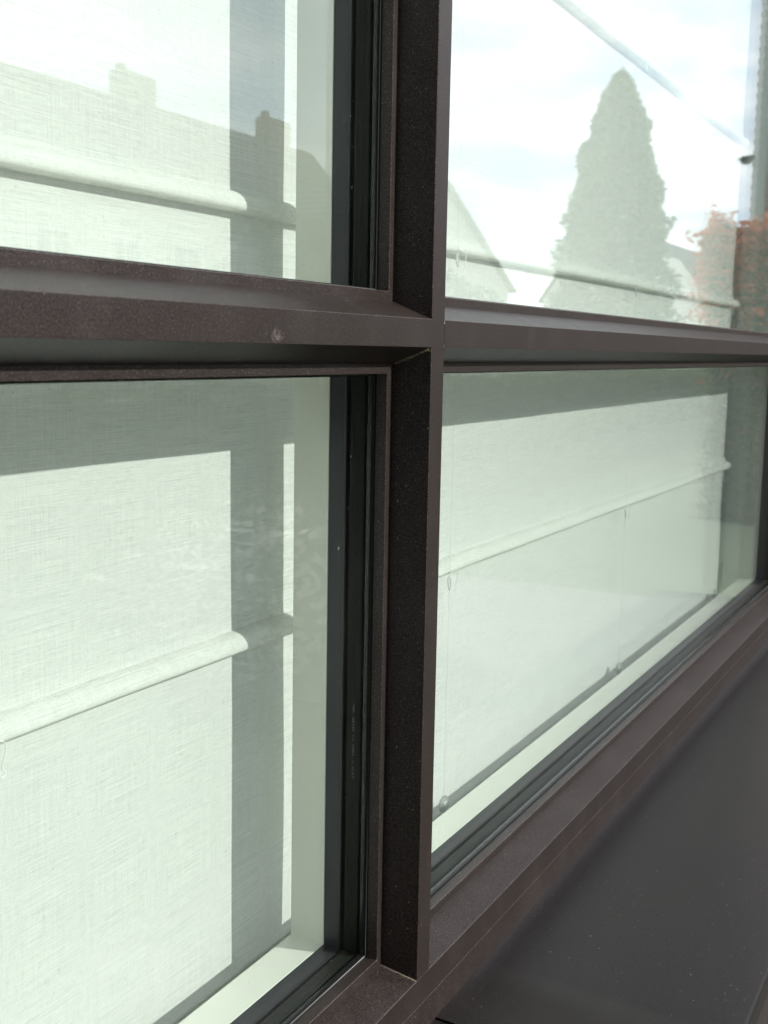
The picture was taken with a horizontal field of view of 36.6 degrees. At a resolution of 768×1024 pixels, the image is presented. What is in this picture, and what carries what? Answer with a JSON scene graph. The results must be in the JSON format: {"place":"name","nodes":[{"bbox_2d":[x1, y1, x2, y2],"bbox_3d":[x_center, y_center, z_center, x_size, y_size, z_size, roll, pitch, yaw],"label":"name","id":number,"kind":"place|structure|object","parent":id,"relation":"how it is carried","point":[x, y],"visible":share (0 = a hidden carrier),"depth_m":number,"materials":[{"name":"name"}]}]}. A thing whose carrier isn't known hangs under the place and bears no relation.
{"place":"outdoors","nodes":[
{"label":"outdoors","id":0,"kind":"place"},
{"label":"ground","id":1,"kind":"structure","parent":0,"visible":0},
{"bbox_2d":[718,0,756,563],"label":"room wall","id":2,"kind":"structure","parent":1,"relation":"on","point":[738,244],"depth_m":7.48,"materials":[{"name":"paint"}]},
{"bbox_3d":[-0.471,-1.527,1.088,0.340,6.400,16.200,5,9,28],"label":"facade wall","id":3,"kind":"object","parent":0,"visible":0},
{"bbox_2d":[0,0,767,1023],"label":"window","id":4,"kind":"structure","parent":3,"relation":"attached to","point":[386,874],"depth_m":2.07,"materials":[{"name":"brown metal"}]},
{"bbox_2d":[380,965,415,982],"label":"corner dust","id":5,"kind":"object","parent":4,"relation":"on","point":[400,973],"visible":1,"depth_m":2.15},
{"bbox_2d":[393,349,427,363],"bbox_3d":[0.046,-0.268,1.991,0.067,0.030,0.008,3,8,15],"label":"cobweb","id":6,"kind":"object","parent":4,"relation":"attached to","point":[410,357],"visible":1,"depth_m":1.99},
{"bbox_2d":[722,0,767,589],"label":"window reveal","id":7,"kind":"object","parent":3,"relation":"attached to","point":[749,286],"depth_m":5.71,"materials":[{"name":"paint"}]},
{"bbox_2d":[0,0,750,1023],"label":"roman blind","id":8,"kind":"object","parent":7,"relation":"hanging from","point":[146,596],"visible":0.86,"depth_m":2.13,"materials":[{"name":"white fabric"}]},
{"bbox_2d":[175,562,731,1023],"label":"window ledge","id":9,"kind":"object","parent":7,"relation":"attached to","point":[719,586],"depth_m":3.41,"materials":[{"name":"stone"}]},
{"bbox_2d":[756,995,767,1023],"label":"plinth cladding","id":10,"kind":"structure","parent":3,"relation":"attached to","point":[763,1018],"depth_m":2.64,"materials":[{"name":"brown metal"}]},
{"bbox_2d":[430,640,767,1023],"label":"exterior sill","id":11,"kind":"structure","parent":10,"relation":"on","point":[650,906],"depth_m":2.69,"materials":[{"name":"metal"}]}
]}

